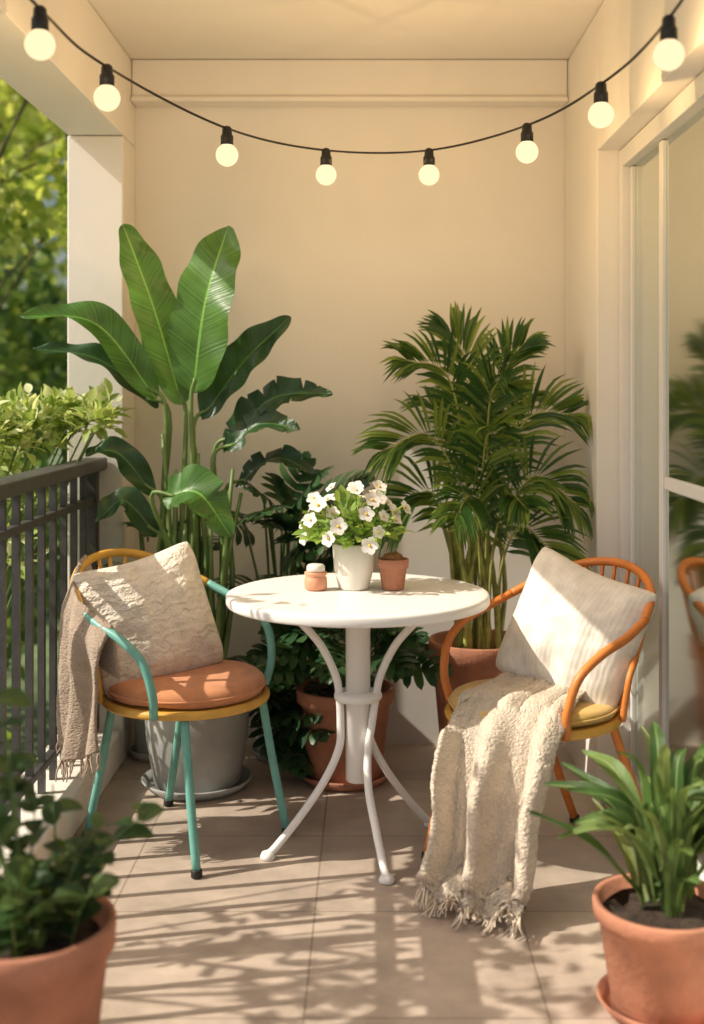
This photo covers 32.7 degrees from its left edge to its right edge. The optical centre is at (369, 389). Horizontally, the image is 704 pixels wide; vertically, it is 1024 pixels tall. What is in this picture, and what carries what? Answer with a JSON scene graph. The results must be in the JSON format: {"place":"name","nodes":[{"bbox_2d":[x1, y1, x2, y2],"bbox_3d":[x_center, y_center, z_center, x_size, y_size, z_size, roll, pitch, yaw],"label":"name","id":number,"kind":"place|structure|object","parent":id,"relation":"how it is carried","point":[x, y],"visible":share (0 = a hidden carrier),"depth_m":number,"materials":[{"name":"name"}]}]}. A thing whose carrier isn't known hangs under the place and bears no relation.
{"place":"outdoors","nodes":[
{"label":"outdoors","id":0,"kind":"place"},
{"bbox_2d":[7,448,59,778],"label":"ground","id":1,"kind":"structure","parent":0,"point":[35,689],"depth_m":7.95,"materials":[{"name":"green plant"}]},
{"bbox_2d":[7,731,10,740],"bbox_3d":[-1.722,1.446,3.601,0.949,1.303,2.879,0,0,0],"label":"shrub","id":2,"kind":"object","parent":1,"relation":"on","point":[8,735],"visible":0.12,"depth_m":5.00,"materials":[{"name":"green plant"}]},
{"bbox_2d":[0,396,62,684],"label":"shrub","id":3,"kind":"object","parent":1,"relation":"on","point":[46,462],"visible":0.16,"depth_m":6.42,"materials":[{"name":"green plant"}]},
{"bbox_2d":[0,217,67,588],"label":"tree","id":4,"kind":"object","parent":1,"relation":"on","point":[41,336],"visible":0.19,"depth_m":10.88,"materials":[{"name":"green plant"}]},
{"bbox_2d":[0,78,67,334],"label":"tree","id":5,"kind":"object","parent":1,"relation":"on","point":[31,129],"visible":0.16,"depth_m":15.62,"materials":[{"name":"green plant"}]},
{"bbox_2d":[0,142,67,435],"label":"tree","id":6,"kind":"object","parent":1,"relation":"on","point":[63,293],"visible":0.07,"depth_m":20.63,"materials":[{"name":"green plant"}]},
{"bbox_2d":[0,99,68,308],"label":"tree","id":7,"kind":"object","parent":1,"relation":"on","point":[15,215],"visible":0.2,"depth_m":6.74,"materials":[{"name":"green plant"}]},
{"bbox_2d":[0,378,135,613],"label":"shrub","id":8,"kind":"object","parent":1,"relation":"on","point":[19,423],"visible":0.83,"depth_m":3.99,"materials":[{"name":"green plant"}]},
{"bbox_2d":[1,136,67,350],"label":"sky","id":9,"kind":"structure","parent":0,"point":[61,258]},
{"bbox_2d":[53,745,628,1023],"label":"floor","id":10,"kind":"structure","parent":0,"point":[314,921],"depth_m":3.00,"materials":[{"name":"beige tile"}]},
{"bbox_2d":[0,730,122,876],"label":"kerb","id":11,"kind":"structure","parent":10,"relation":"on","point":[69,823],"depth_m":3.66,"materials":[{"name":"paint"}]},
{"bbox_2d":[0,457,106,820],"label":"railing","id":12,"kind":"object","parent":11,"relation":"on","point":[85,470],"visible":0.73,"depth_m":3.59,"materials":[{"name":"metal"}]},
{"bbox_2d":[0,687,163,1023],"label":"potted plant","id":13,"kind":"object","parent":10,"relation":"on","point":[57,933],"visible":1,"depth_m":2.15,"materials":[{"name":"green plant"}]},
{"bbox_2d":[68,136,134,762],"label":"column","id":14,"kind":"structure","parent":10,"relation":"on","point":[101,190],"depth_m":4.28,"materials":[{"name":"paint"}]},
{"bbox_2d":[0,0,134,146],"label":"fascia beam","id":15,"kind":"structure","parent":14,"relation":"on","point":[59,86],"depth_m":3.67,"materials":[{"name":"paint"}]},
{"bbox_2d":[24,0,684,185],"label":"string lights","id":16,"kind":"object","parent":15,"relation":"hanging from","point":[668,52],"visible":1,"depth_m":3.02,"materials":[{"name":"black rubber"}]},
{"bbox_2d":[103,504,218,762],"bbox_3d":[-0.719,0.854,4.201,0.427,0.947,0.478,0,0,0],"label":"potted plant","id":17,"kind":"object","parent":10,"relation":"on","point":[139,750],"visible":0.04,"depth_m":4.28,"materials":[{"name":"green plant"}]},
{"bbox_2d":[20,224,332,800],"bbox_3d":[-0.627,0.388,3.992,1.009,1.879,0.447,0,0,0],"label":"potted plant","id":18,"kind":"object","parent":10,"relation":"on","point":[182,353],"visible":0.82,"depth_m":3.99,"materials":[{"name":"green plant"}]},
{"bbox_2d":[70,548,289,878],"bbox_3d":[-0.584,0.913,3.587,0.590,0.832,0.593,0,0,36],"label":"armchair","id":19,"kind":"object","parent":10,"relation":"on","point":[221,689],"visible":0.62,"depth_m":3.42,"materials":[{"name":"yellow paint"}]},
{"bbox_2d":[55,554,119,782],"bbox_3d":[-0.839,0.806,3.473,0.159,0.612,0.383,0,0,-25],"label":"throw blanket","id":20,"kind":"object","parent":19,"relation":"on","point":[86,648],"visible":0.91,"depth_m":3.39,"materials":[{"name":"beige fabric"}]},
{"bbox_2d":[73,541,222,700],"bbox_3d":[-0.662,0.686,3.602,0.244,0.429,0.422,0,0,43],"label":"pillow","id":21,"kind":"object","parent":19,"relation":"on","point":[155,610],"visible":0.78,"depth_m":3.53,"materials":[{"name":"fabric"}]},
{"bbox_2d":[211,450,389,778],"bbox_3d":[-0.252,0.769,4.116,0.581,1.118,0.553,0,0,29],"label":"potted plant","id":22,"kind":"object","parent":10,"relation":"on","point":[289,732],"visible":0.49,"depth_m":4.10,"materials":[{"name":"leaf"},{"name":"terracotta"},{"name":"soil"}]},
{"bbox_2d":[245,622,452,791],"bbox_3d":[-0.073,1.006,4.051,0.701,0.644,0.610,0,0,0],"label":"potted plant","id":23,"kind":"object","parent":10,"relation":"on","point":[405,665],"visible":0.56,"depth_m":3.98,"materials":[{"name":"green plant"}]},
{"bbox_2d":[134,106,564,744],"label":"wall","id":24,"kind":"structure","parent":10,"relation":"on","point":[356,262],"depth_m":4.50,"materials":[{"name":"paint"}]},
{"bbox_2d":[226,573,489,884],"bbox_3d":[-0.035,0.959,3.500,0.766,0.740,0.766,0,0,0],"label":"bistro table","id":25,"kind":"object","parent":10,"relation":"on","point":[414,603],"visible":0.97,"depth_m":3.45,"materials":[{"name":"white metal"}]},
{"bbox_2d":[304,563,326,590],"bbox_3d":[-0.160,0.550,3.540,0.068,0.076,0.068,0,0,0],"label":"candle jar","id":26,"kind":"object","parent":25,"relation":"on","point":[315,577],"visible":1,"depth_m":3.52,"materials":[{"name":"ceramic"}]},
{"bbox_2d":[292,480,415,590],"bbox_3d":[-0.046,0.427,3.562,0.372,0.321,0.331,0,0,0],"label":"potted plant","id":27,"kind":"object","parent":25,"relation":"on","point":[366,525],"visible":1,"depth_m":3.51,"materials":[{"name":"green plant"}]},
{"bbox_2d":[377,551,408,590],"bbox_3d":[0.068,0.533,3.550,0.094,0.110,0.094,0,0,0],"label":"flower pot","id":28,"kind":"object","parent":25,"relation":"on","point":[393,566],"visible":1,"depth_m":3.52,"materials":[{"name":"orange ceramic"}]},
{"bbox_2d":[350,302,594,764],"bbox_3d":[0.327,0.508,4.038,0.806,1.641,0.812,0,0,0],"label":"potted plant","id":29,"kind":"object","parent":10,"relation":"on","point":[475,645],"visible":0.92,"depth_m":4.00,"materials":[{"name":"green plant"}]},
{"bbox_2d":[421,557,655,909],"bbox_3d":[0.497,0.913,3.393,0.594,0.832,0.593,0,0,-35],"label":"armchair","id":30,"kind":"object","parent":10,"relation":"on","point":[584,720],"visible":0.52,"depth_m":3.29,"materials":[{"name":"yellow paint"}]},
{"bbox_2d":[412,671,585,937],"bbox_3d":[0.383,1.062,3.204,0.328,0.527,0.656,0,0,30],"label":"throw blanket","id":31,"kind":"object","parent":30,"relation":"on","point":[492,768],"visible":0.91,"depth_m":3.07,"materials":[{"name":"fabric"}]},
{"bbox_2d":[496,547,656,706],"bbox_3d":[0.578,0.688,3.412,0.464,0.452,0.236,0,0,42],"label":"pillow","id":32,"kind":"object","parent":30,"relation":"on","point":[569,619],"visible":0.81,"depth_m":3.33,"materials":[{"name":"fabric"}]},
{"bbox_2d":[527,721,703,1023],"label":"potted plant","id":33,"kind":"object","parent":10,"relation":"on","point":[648,910],"visible":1,"depth_m":2.52,"materials":[{"name":"green plant"}]},
{"bbox_2d":[565,0,703,802],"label":"wall","id":34,"kind":"structure","parent":10,"relation":"on","point":[643,90],"depth_m":3.86,"materials":[{"name":"paint"}]},
{"bbox_2d":[604,71,703,880],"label":"sliding door","id":35,"kind":"structure","parent":34,"relation":"attached to","point":[661,325],"depth_m":3.38,"materials":[{"name":"white metal"}]},
{"bbox_2d":[88,0,603,61],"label":"ceiling","id":36,"kind":"structure","parent":0,"point":[347,29],"depth_m":4.05,"materials":[{"name":"paint"}]},
{"bbox_2d":[131,60,567,106],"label":"ceiling beam","id":37,"kind":"structure","parent":36,"relation":"attached to","point":[362,83],"depth_m":4.42,"materials":[{"name":"paint"}]}
]}

